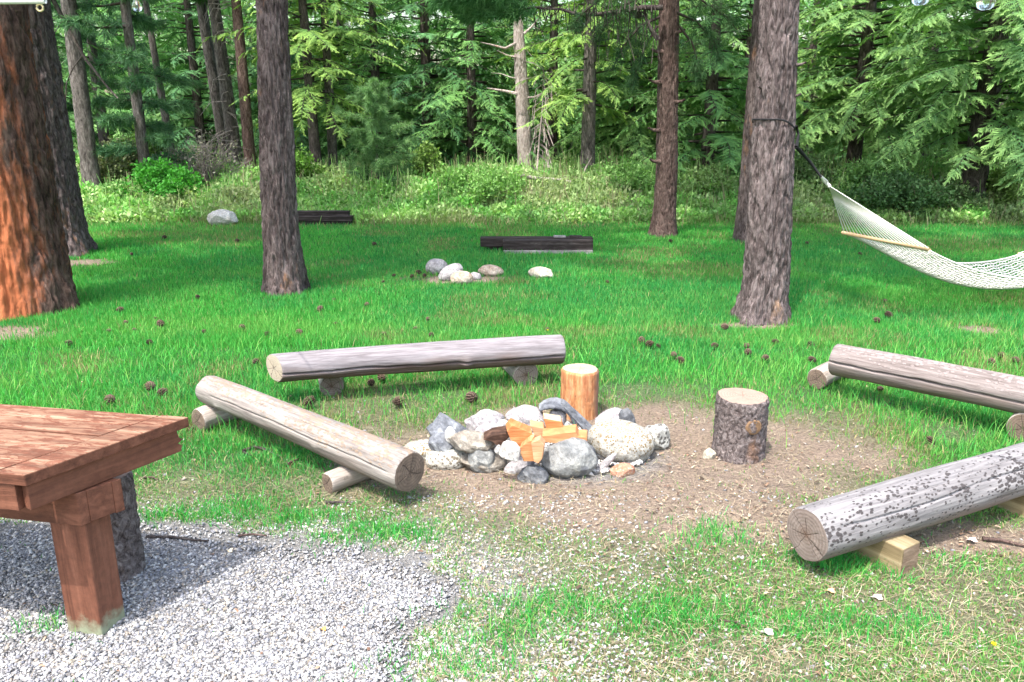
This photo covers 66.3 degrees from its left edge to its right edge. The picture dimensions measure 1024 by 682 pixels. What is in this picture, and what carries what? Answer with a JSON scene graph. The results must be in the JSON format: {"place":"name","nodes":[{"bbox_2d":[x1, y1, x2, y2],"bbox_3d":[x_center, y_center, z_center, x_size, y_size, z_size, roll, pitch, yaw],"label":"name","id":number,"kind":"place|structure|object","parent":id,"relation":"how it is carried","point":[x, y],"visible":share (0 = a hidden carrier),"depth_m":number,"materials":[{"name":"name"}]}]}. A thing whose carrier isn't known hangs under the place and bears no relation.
{"place":"outdoors","nodes":[
{"label":"outdoors","id":0,"kind":"place"},
{"bbox_2d":[0,527,436,681],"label":"gravel path","id":1,"kind":"structure","parent":0,"point":[176,617],"depth_m":3.39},
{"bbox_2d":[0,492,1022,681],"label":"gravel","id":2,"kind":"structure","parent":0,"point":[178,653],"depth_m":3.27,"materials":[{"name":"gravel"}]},
{"bbox_2d":[0,404,188,635],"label":"table","id":3,"kind":"object","parent":2,"relation":"on","point":[60,469],"visible":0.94,"depth_m":3.10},
{"bbox_2d":[110,471,145,582],"bbox_3d":[-1.814,0.848,3.551,0.236,0.527,0.224,0,15,0],"label":"stump","id":4,"kind":"object","parent":2,"relation":"on","point":[129,546],"visible":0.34,"depth_m":3.52,"materials":[{"name":"grey wood"}]},
{"bbox_2d":[0,215,1023,681],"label":"grass","id":5,"kind":"structure","parent":0,"point":[938,307],"depth_m":7.32,"materials":[{"name":"plant"}]},
{"bbox_2d":[0,130,1023,681],"bbox_3d":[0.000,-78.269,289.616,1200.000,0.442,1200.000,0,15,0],"label":"ground","id":6,"kind":"structure","parent":0,"point":[662,474],"depth_m":4.32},
{"bbox_2d":[0,4,79,321],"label":"pine tree","id":7,"kind":"object","parent":6,"relation":"on","point":[36,274],"visible":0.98,"depth_m":8.18,"materials":[{"name":"orange plant"}]},
{"bbox_2d":[0,0,46,3],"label":"pale strap","id":8,"kind":"object","parent":7,"relation":"attached to","point":[23,1],"visible":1,"depth_m":7.26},
{"bbox_2d":[27,0,98,256],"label":"pine tree","id":9,"kind":"object","parent":6,"relation":"on","point":[79,240],"visible":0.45,"depth_m":11.95,"materials":[{"name":"brown plant"}]},
{"bbox_2d":[51,0,117,186],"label":"pine tree","id":10,"kind":"object","parent":6,"relation":"on","point":[84,125],"visible":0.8,"depth_m":17.64,"materials":[{"name":"grey plant"}]},
{"bbox_2d":[51,3,131,154],"bbox_3d":[-13.035,-9.015,21.027,5.268,10.443,5.264,0,15,0],"label":"fir tree","id":11,"kind":"object","parent":6,"relation":"on","point":[74,138],"visible":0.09,"depth_m":21.76,"materials":[{"name":"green plant"}]},
{"bbox_2d":[50,0,158,155],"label":"shaggy pine","id":12,"kind":"object","parent":6,"relation":"on","point":[110,83],"visible":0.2,"depth_m":23.96,"materials":[{"name":"green plant"}]},
{"bbox_2d":[75,131,158,183],"bbox_3d":[-9.647,-4.303,19.065,2.250,1.588,2.071,0,15,0],"label":"bush","id":13,"kind":"object","parent":6,"relation":"on","point":[118,168],"visible":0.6,"depth_m":18.66,"materials":[{"name":"green plant"}]},
{"bbox_2d":[51,0,206,168],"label":"shaggy pine","id":14,"kind":"object","parent":6,"relation":"on","point":[130,55],"visible":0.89,"depth_m":17.98,"materials":[{"name":"green plant"}]},
{"bbox_2d":[122,124,181,166],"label":"bush","id":15,"kind":"object","parent":6,"relation":"on","point":[153,150],"visible":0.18,"depth_m":19.55,"materials":[{"name":"green plant"}]},
{"bbox_2d":[103,152,208,200],"bbox_3d":[-7.883,-3.694,18.056,2.188,1.303,1.886,7,17,23],"label":"bush","id":16,"kind":"object","parent":6,"relation":"on","point":[166,178],"visible":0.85,"depth_m":17.62,"materials":[{"name":"green plant"}]},
{"bbox_2d":[142,0,177,163],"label":"trunk","id":17,"kind":"object","parent":6,"relation":"on","point":[155,59],"visible":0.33,"depth_m":19.38,"materials":[{"name":"brown plant"}]},
{"bbox_2d":[116,0,257,161],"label":"fir tree","id":18,"kind":"object","parent":6,"relation":"on","point":[190,57],"visible":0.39,"depth_m":24.45,"materials":[{"name":"green plant"}]},
{"bbox_2d":[153,127,252,185],"bbox_3d":[-7.462,-4.297,18.809,2.509,1.821,2.033,0,15,0],"label":"bare bush","id":19,"kind":"object","parent":6,"relation":"on","point":[203,165],"visible":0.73,"depth_m":18.60,"materials":[{"name":"grey plant"}]},
{"bbox_2d":[192,0,227,164],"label":"pine tree","id":20,"kind":"object","parent":6,"relation":"on","point":[209,55],"visible":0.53,"depth_m":21.11,"materials":[{"name":"brown plant"}]},
{"bbox_2d":[207,209,237,224],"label":"rock","id":21,"kind":"object","parent":6,"relation":"on","point":[224,216],"visible":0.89,"depth_m":15.96,"materials":[{"name":"white stone"}]},
{"bbox_2d":[188,0,256,164],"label":"pine tree","id":22,"kind":"object","parent":6,"relation":"on","point":[224,78],"visible":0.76,"depth_m":20.38,"materials":[{"name":"brown plant"}]},
{"bbox_2d":[231,0,256,172],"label":"pine tree","id":23,"kind":"object","parent":6,"relation":"on","point":[245,111],"visible":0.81,"depth_m":19.53,"materials":[{"name":"brown plant"}]},
{"bbox_2d":[195,0,353,164],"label":"fir tree","id":24,"kind":"object","parent":6,"relation":"on","point":[254,105],"visible":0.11,"depth_m":23.31,"materials":[{"name":"green plant"}]},
{"bbox_2d":[255,0,310,296],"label":"pine tree","id":25,"kind":"object","parent":6,"relation":"on","point":[284,270],"visible":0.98,"depth_m":9.11,"materials":[{"name":"brown plant"}]},
{"bbox_2d":[198,0,390,167],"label":"fir tree","id":26,"kind":"object","parent":6,"relation":"on","point":[307,76],"visible":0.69,"depth_m":19.09,"materials":[{"name":"green plant"}]},
{"bbox_2d":[191,376,423,493],"bbox_3d":[-1.308,0.565,4.821,2.005,0.358,0.394,12,20,38],"label":"log bench","id":27,"kind":"object","parent":6,"relation":"on","point":[359,455],"visible":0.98,"depth_m":4.51,"materials":[{"name":"brown wood"}]},
{"bbox_2d":[295,143,326,177],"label":"bush","id":28,"kind":"object","parent":6,"relation":"on","point":[302,162],"visible":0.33,"depth_m":18.49,"materials":[{"name":"green plant"}]},
{"bbox_2d":[298,210,353,224],"bbox_3d":[-4.047,-2.535,16.202,1.519,0.306,0.303,0,15,0],"label":"timber stack","id":29,"kind":"object","parent":6,"relation":"on","point":[335,217],"visible":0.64,"depth_m":16.11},
{"bbox_2d":[257,0,411,163],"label":"fir tree","id":30,"kind":"object","parent":6,"relation":"on","point":[339,82],"visible":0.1,"depth_m":24.68,"materials":[{"name":"green plant"}]},
{"bbox_2d":[252,0,426,174],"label":"fir tree","id":31,"kind":"object","parent":6,"relation":"on","point":[331,124],"visible":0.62,"depth_m":19.59,"materials":[{"name":"green plant"}]},
{"bbox_2d":[291,0,449,167],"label":"fir tree","id":32,"kind":"object","parent":6,"relation":"on","point":[375,71],"visible":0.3,"depth_m":22.75,"materials":[{"name":"green plant"}]},
{"bbox_2d":[332,76,418,186],"bbox_3d":[-3.188,-4.665,18.337,1.988,2.988,1.976,12,19,36],"label":"young pine","id":33,"kind":"object","parent":6,"relation":"on","point":[374,90],"visible":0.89,"depth_m":18.12,"materials":[{"name":"green plant"}]},
{"bbox_2d":[266,335,565,395],"bbox_3d":[-0.747,0.165,6.210,2.273,0.417,0.637,-3,16,-12],"label":"log bench","id":34,"kind":"object","parent":6,"relation":"on","point":[520,357],"visible":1,"depth_m":5.93,"materials":[{"name":"grey wood"}]},
{"bbox_2d":[404,439,430,460],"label":"rock","id":35,"kind":"object","parent":6,"relation":"on","point":[421,447],"visible":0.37,"depth_m":4.83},
{"bbox_2d":[402,140,450,179],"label":"bush","id":36,"kind":"object","parent":6,"relation":"on","point":[428,158],"visible":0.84,"depth_m":18.98,"materials":[{"name":"green plant"}]},
{"bbox_2d":[345,0,515,165],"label":"fir tree","id":37,"kind":"object","parent":6,"relation":"on","point":[425,62],"visible":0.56,"depth_m":21.59,"materials":[{"name":"green plant"}]},
{"bbox_2d":[425,259,447,273],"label":"rock","id":38,"kind":"object","parent":6,"relation":"on","point":[434,265],"visible":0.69,"depth_m":10.79,"materials":[{"name":"grey stone"}]},
{"bbox_2d":[428,432,453,451],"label":"rock","id":39,"kind":"object","parent":6,"relation":"on","point":[437,442],"visible":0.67,"depth_m":4.72,"materials":[{"name":"grey stone"}]},
{"bbox_2d":[425,448,465,469],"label":"rock","id":40,"kind":"object","parent":6,"relation":"on","point":[447,459],"visible":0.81,"depth_m":4.70,"materials":[{"name":"stone"}]},
{"bbox_2d":[426,412,467,435],"bbox_3d":[-0.401,0.587,4.956,0.277,0.283,0.194,0,15,0],"label":"rock","id":41,"kind":"object","parent":6,"relation":"on","point":[442,422],"visible":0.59,"depth_m":4.90,"materials":[{"name":"grey stone"}]},
{"bbox_2d":[438,263,462,280],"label":"rock","id":42,"kind":"object","parent":6,"relation":"on","point":[446,272],"visible":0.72,"depth_m":10.34,"materials":[{"name":"grey stone"}]},
{"bbox_2d":[450,270,473,284],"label":"rock","id":43,"kind":"object","parent":6,"relation":"on","point":[459,277],"visible":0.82,"depth_m":10.09,"materials":[{"name":"beige stone"}]},
{"bbox_2d":[388,0,565,165],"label":"fir tree","id":44,"kind":"object","parent":6,"relation":"on","point":[473,47],"visible":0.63,"depth_m":21.32,"materials":[{"name":"green plant"}]},
{"bbox_2d":[424,155,534,205],"bbox_3d":[-0.636,-3.578,17.802,2.124,1.269,2.269,-14,21,-40],"label":"bush","id":45,"kind":"object","parent":6,"relation":"on","point":[486,183],"visible":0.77,"depth_m":17.51,"materials":[{"name":"green plant"}]},
{"bbox_2d":[468,449,495,472],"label":"rock","id":46,"kind":"object","parent":6,"relation":"on","point":[477,458],"visible":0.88,"depth_m":4.63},
{"bbox_2d":[460,450,507,472],"bbox_3d":[-0.169,0.735,4.718,0.284,0.139,0.171,0,15,0],"label":"rock","id":47,"kind":"object","parent":6,"relation":"on","point":[499,463],"visible":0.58,"depth_m":4.67,"materials":[{"name":"beige stone"}]},
{"bbox_2d":[448,430,495,452],"bbox_3d":[-0.233,0.602,4.690,0.307,0.145,0.168,0,15,0],"label":"rock","id":48,"kind":"object","parent":47,"relation":"on","point":[469,441],"visible":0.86,"depth_m":4.63,"materials":[{"name":"beige stone"}]},
{"bbox_2d":[483,425,508,444],"bbox_3d":[-0.091,0.560,4.637,0.152,0.094,0.099,0,15,0],"label":"firewood","id":49,"kind":"object","parent":48,"relation":"on","point":[499,435],"visible":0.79,"depth_m":4.59,"materials":[{"name":"brown wood"}]},
{"bbox_2d":[464,409,504,429],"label":"rock","id":50,"kind":"object","parent":6,"relation":"on","point":[491,418],"visible":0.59,"depth_m":5.20,"materials":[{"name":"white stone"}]},
{"bbox_2d":[478,265,503,275],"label":"rock","id":51,"kind":"object","parent":6,"relation":"on","point":[490,270],"visible":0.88,"depth_m":10.70,"materials":[{"name":"beige stone"}]},
{"bbox_2d":[499,440,520,461],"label":"rock","id":52,"kind":"object","parent":6,"relation":"on","point":[510,450],"visible":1,"depth_m":4.46,"materials":[{"name":"white stone"}]},
{"bbox_2d":[1,365,1023,681],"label":"dry straw","id":53,"kind":"object","parent":6,"relation":"on","point":[679,585],"visible":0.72,"depth_m":3.37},
{"bbox_2d":[481,17,546,165],"bbox_3d":[0.053,-6.068,20.099,1.680,4.320,0.610,0,15,0],"label":"dead snag","id":54,"kind":"object","parent":6,"relation":"on","point":[522,104],"visible":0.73,"depth_m":19.90,"materials":[{"name":"grey wood"}]},
{"bbox_2d":[4,373,1023,681],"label":"wood chips","id":55,"kind":"object","parent":6,"relation":"on","point":[674,557],"visible":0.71,"depth_m":3.83,"materials":[{"name":"wood"}]},
{"bbox_2d":[448,1,582,164],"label":"fir tree","id":56,"kind":"object","parent":6,"relation":"on","point":[514,125],"visible":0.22,"depth_m":26.43,"materials":[{"name":"green plant"}]},
{"bbox_2d":[504,456,534,473],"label":"rock","id":57,"kind":"object","parent":6,"relation":"on","point":[512,467],"visible":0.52,"depth_m":4.64,"materials":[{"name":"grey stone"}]},
{"bbox_2d":[505,405,543,425],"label":"rock","id":58,"kind":"object","parent":6,"relation":"on","point":[525,414],"visible":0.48,"depth_m":5.26,"materials":[{"name":"white stone"}]},
{"bbox_2d":[35,349,1023,681],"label":"pebbles","id":59,"kind":"object","parent":6,"relation":"on","point":[693,545],"visible":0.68,"depth_m":3.96,"materials":[{"name":"stone"}]},
{"bbox_2d":[517,465,548,483],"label":"rock","id":60,"kind":"object","parent":6,"relation":"on","point":[532,474],"visible":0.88,"depth_m":4.52,"materials":[{"name":"stone"}]},
{"bbox_2d":[531,435,545,462],"bbox_3d":[0.152,0.624,4.519,0.086,0.158,0.098,0,15,0],"label":"firewood","id":61,"kind":"object","parent":60,"relation":"on","point":[538,444],"visible":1,"depth_m":4.47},
{"bbox_2d":[520,434,534,460],"bbox_3d":[0.097,0.618,4.538,0.114,0.139,0.077,0,15,0],"label":"firewood","id":62,"kind":"object","parent":61,"relation":"on","point":[526,452],"visible":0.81,"depth_m":4.51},
{"bbox_2d":[506,418,531,446],"bbox_3d":[0.041,0.536,4.594,0.157,0.148,0.089,0,15,0],"label":"firewood","id":63,"kind":"object","parent":62,"relation":"on","point":[519,433],"visible":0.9,"depth_m":4.55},
{"bbox_2d":[480,235,592,253],"bbox_3d":[0.401,-1.556,12.723,1.837,0.274,0.492,0,15,0],"label":"timber bench","id":64,"kind":"object","parent":6,"relation":"on","point":[561,243],"visible":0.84,"depth_m":12.52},
{"bbox_2d":[52,0,1022,166],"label":"forest","id":65,"kind":"object","parent":6,"relation":"on","point":[227,23],"visible":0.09,"depth_m":28.32,"materials":[{"name":"green plant"}]},
{"bbox_2d":[528,267,552,277],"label":"rock","id":66,"kind":"object","parent":6,"relation":"on","point":[539,271],"visible":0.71,"depth_m":10.52,"materials":[{"name":"stone"}]},
{"bbox_2d":[527,69,556,169],"bbox_3d":[0.759,-5.239,19.714,0.761,3.020,0.054,0,15,0],"label":"dead sapling","id":67,"kind":"object","parent":6,"relation":"on","point":[540,124],"visible":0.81,"depth_m":19.70,"materials":[{"name":"grey wood"}]},
{"bbox_2d":[73,140,1023,226],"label":"undergrowth","id":68,"kind":"object","parent":6,"relation":"on","point":[238,194],"visible":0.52,"depth_m":17.26,"materials":[{"name":"green plant"}]},
{"bbox_2d":[488,0,618,167],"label":"fir tree","id":69,"kind":"object","parent":6,"relation":"on","point":[553,118],"visible":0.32,"depth_m":23.09,"materials":[{"name":"green plant"}]},
{"bbox_2d":[539,397,575,424],"bbox_3d":[0.308,0.474,5.298,0.255,0.164,0.170,0,15,0],"label":"rock","id":70,"kind":"object","parent":6,"relation":"on","point":[551,403],"visible":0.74,"depth_m":5.24,"materials":[{"name":"grey stone"}]},
{"bbox_2d":[541,437,598,477],"bbox_3d":[0.340,0.695,4.648,0.342,0.249,0.256,0,15,0],"label":"rock","id":71,"kind":"object","parent":6,"relation":"on","point":[571,457],"visible":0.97,"depth_m":4.56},
{"bbox_2d":[542,424,587,442],"bbox_3d":[0.319,0.562,4.710,0.280,0.095,0.099,0,15,0],"label":"firewood","id":72,"kind":"object","parent":71,"relation":"on","point":[556,435],"visible":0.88,"depth_m":4.67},
{"bbox_2d":[543,413,563,428],"bbox_3d":[0.256,0.503,4.761,0.136,0.118,0.069,0,15,0],"label":"firewood","id":73,"kind":"object","parent":72,"relation":"on","point":[551,421],"visible":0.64,"depth_m":4.73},
{"bbox_2d":[530,420,545,435],"bbox_3d":[0.164,0.534,4.790,0.107,0.087,0.068,0,15,0],"label":"firewood","id":74,"kind":"object","parent":73,"relation":"on","point":[537,427],"visible":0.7,"depth_m":4.76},
{"bbox_2d":[561,400,591,431],"bbox_3d":[0.468,0.544,5.006,0.323,0.355,0.063,0,15,0],"label":"rock","id":75,"kind":"object","parent":6,"relation":"on","point":[582,422],"visible":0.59,"depth_m":4.97,"materials":[{"name":"grey stone"}]},
{"bbox_2d":[561,363,598,420],"bbox_3d":[0.478,0.373,5.561,0.274,0.378,0.279,0,15,0],"label":"stump","id":76,"kind":"object","parent":6,"relation":"on","point":[579,387],"visible":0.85,"depth_m":5.45,"materials":[{"name":"orange wood"}]},
{"bbox_2d":[424,0,744,237],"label":"pine tree","id":77,"kind":"object","parent":6,"relation":"on","point":[663,217],"visible":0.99,"depth_m":13.38,"materials":[{"name":"green plant"}]},
{"bbox_2d":[520,427,649,475],"bbox_3d":[0.453,0.682,4.957,0.879,0.058,0.755,0,15,0],"label":"ash rubble","id":78,"kind":"object","parent":6,"relation":"on","point":[639,462],"visible":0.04,"depth_m":4.73,"materials":[{"name":"stone"}]},
{"bbox_2d":[494,0,688,170],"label":"fir tree","id":79,"kind":"object","parent":6,"relation":"on","point":[589,101],"visible":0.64,"depth_m":19.10,"materials":[{"name":"green plant"}]},
{"bbox_2d":[594,453,615,472],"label":"rock","id":80,"kind":"object","parent":6,"relation":"on","point":[605,462],"visible":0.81,"depth_m":4.65,"materials":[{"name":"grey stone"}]},
{"bbox_2d":[595,407,621,422],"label":"rock","id":81,"kind":"object","parent":6,"relation":"on","point":[611,412],"visible":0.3,"depth_m":5.22,"materials":[{"name":"white stone"}]},
{"bbox_2d":[583,156,655,194],"bbox_3d":[2.633,-3.722,18.327,2.181,1.230,1.907,0,15,0],"label":"bush","id":82,"kind":"object","parent":6,"relation":"on","point":[625,172],"visible":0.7,"depth_m":17.95,"materials":[{"name":"green plant"}]},
{"bbox_2d":[587,418,654,462],"bbox_3d":[0.681,0.624,4.879,0.418,0.270,0.354,0,15,0],"label":"rock","id":83,"kind":"object","parent":6,"relation":"on","point":[625,441],"visible":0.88,"depth_m":4.75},
{"bbox_2d":[610,463,634,476],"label":"rock","id":84,"kind":"object","parent":6,"relation":"on","point":[622,469],"visible":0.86,"depth_m":4.61,"materials":[{"name":"stone"}]},
{"bbox_2d":[618,408,635,422],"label":"rock","id":85,"kind":"object","parent":6,"relation":"on","point":[626,414],"visible":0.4,"depth_m":5.16,"materials":[{"name":"stone"}]},
{"bbox_2d":[530,0,746,174],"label":"fir tree","id":86,"kind":"object","parent":6,"relation":"on","point":[631,138],"visible":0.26,"depth_m":20.73,"materials":[{"name":"green plant"}]},
{"bbox_2d":[645,424,669,449],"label":"rock","id":87,"kind":"object","parent":6,"relation":"on","point":[660,433],"visible":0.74,"depth_m":4.96,"materials":[{"name":"stone"}]},
{"bbox_2d":[595,0,752,159],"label":"fir tree","id":88,"kind":"object","parent":6,"relation":"on","point":[725,36],"visible":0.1,"depth_m":23.03,"materials":[{"name":"green plant"}]},
{"bbox_2d":[677,159,739,199],"bbox_3d":[4.451,-3.601,17.891,2.011,1.219,1.470,0,15,0],"label":"bush","id":89,"kind":"object","parent":6,"relation":"on","point":[718,180],"visible":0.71,"depth_m":17.59,"materials":[{"name":"green plant"}]},
{"bbox_2d":[612,0,818,181],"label":"fir tree","id":90,"kind":"object","parent":6,"relation":"on","point":[710,140],"visible":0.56,"depth_m":18.61,"materials":[{"name":"green plant"}]},
{"bbox_2d":[711,387,769,464],"bbox_3d":[1.424,0.534,4.881,0.331,0.411,0.355,0,15,0],"label":"stump","id":91,"kind":"object","parent":6,"relation":"on","point":[740,426],"visible":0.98,"depth_m":4.76,"materials":[{"name":"brown wood"}]},
{"bbox_2d":[732,0,759,242],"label":"pine tree","id":92,"kind":"object","parent":6,"relation":"on","point":[739,232],"visible":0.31,"depth_m":13.45,"materials":[{"name":"brown plant"}]},
{"bbox_2d":[680,0,816,158],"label":"fir tree","id":93,"kind":"object","parent":6,"relation":"on","point":[748,42],"visible":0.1,"depth_m":22.47,"materials":[{"name":"green plant"}]},
{"bbox_2d":[730,0,806,325],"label":"pine tree","id":94,"kind":"object","parent":6,"relation":"on","point":[762,298],"visible":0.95,"depth_m":7.81,"materials":[{"name":"grey plant"}]},
{"bbox_2d":[752,118,1023,289],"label":"hammock","id":95,"kind":"object","parent":94,"relation":"hanging from","point":[902,256],"visible":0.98,"depth_m":8.33,"materials":[{"name":"white fabric"}]},
{"bbox_2d":[794,146,839,190],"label":"bush","id":96,"kind":"object","parent":6,"relation":"on","point":[804,166],"visible":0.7,"depth_m":18.18,"materials":[{"name":"green plant"}]},
{"bbox_2d":[796,0,887,157],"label":"fir tree","id":97,"kind":"object","parent":6,"relation":"on","point":[812,46],"visible":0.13,"depth_m":24.39,"materials":[{"name":"green plant"}]},
{"bbox_2d":[731,0,984,173],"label":"fir tree","id":98,"kind":"object","parent":6,"relation":"on","point":[847,116],"visible":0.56,"depth_m":19.87,"materials":[{"name":"green plant"}]},
{"bbox_2d":[828,148,922,194],"bbox_3d":[8.327,-3.829,17.999,2.255,1.555,1.665,9,18,30],"label":"bush","id":99,"kind":"object","parent":6,"relation":"on","point":[864,169],"visible":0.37,"depth_m":17.80,"materials":[{"name":"green plant"}]},
{"bbox_2d":[824,166,959,215],"bbox_3d":[8.290,-3.198,16.844,2.502,1.185,2.222,-13,20,-39],"label":"bush","id":100,"kind":"object","parent":6,"relation":"on","point":[904,191],"visible":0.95,"depth_m":16.37,"materials":[{"name":"green plant"}]},
{"bbox_2d":[787,442,1023,575],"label":"log bench","id":101,"kind":"object","parent":6,"relation":"on","point":[879,520],"visible":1,"depth_m":3.67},
{"bbox_2d":[807,344,1023,441],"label":"log bench","id":102,"kind":"object","parent":6,"relation":"on","point":[992,389],"visible":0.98,"depth_m":5.43,"materials":[{"name":"brown wood"}]},
{"bbox_2d":[822,0,1014,163],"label":"fir tree","id":103,"kind":"object","parent":6,"relation":"on","point":[960,45],"visible":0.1,"depth_m":22.55,"materials":[{"name":"green plant"}]},
{"bbox_2d":[821,0,1023,211],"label":"fir tree","id":104,"kind":"object","parent":6,"relation":"on","point":[991,66],"visible":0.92,"depth_m":16.68,"materials":[{"name":"green plant"}]},
{"bbox_2d":[925,174,988,213],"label":"bush","id":105,"kind":"object","parent":6,"relation":"on","point":[968,197],"visible":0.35,"depth_m":16.75,"materials":[{"name":"green plant"}]},
{"bbox_2d":[985,160,1023,205],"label":"bush","id":106,"kind":"object","parent":6,"relation":"on","point":[998,174],"visible":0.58,"depth_m":17.27,"materials":[{"name":"green plant"}]},
{"bbox_2d":[60,0,970,111],"label":"sky","id":107,"kind":"structure","parent":0,"point":[391,14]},
{"bbox_2d":[85,211,1023,224],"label":"tall grass","id":108,"kind":"structure","parent":0,"point":[446,221],"depth_m":16.29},
{"bbox_3d":[0.148,-2.370,4.583,9.706,1.086,5.710,0,15,0],"label":"string light cable","id":109,"kind":"object","parent":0,"visible":0},
{"bbox_2d":[976,0,995,9],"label":"light bulb","id":110,"kind":"object","parent":109,"relation":"hanging from","point":[985,4],"visible":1,"depth_m":2.67,"materials":[{"name":"clear glass"}]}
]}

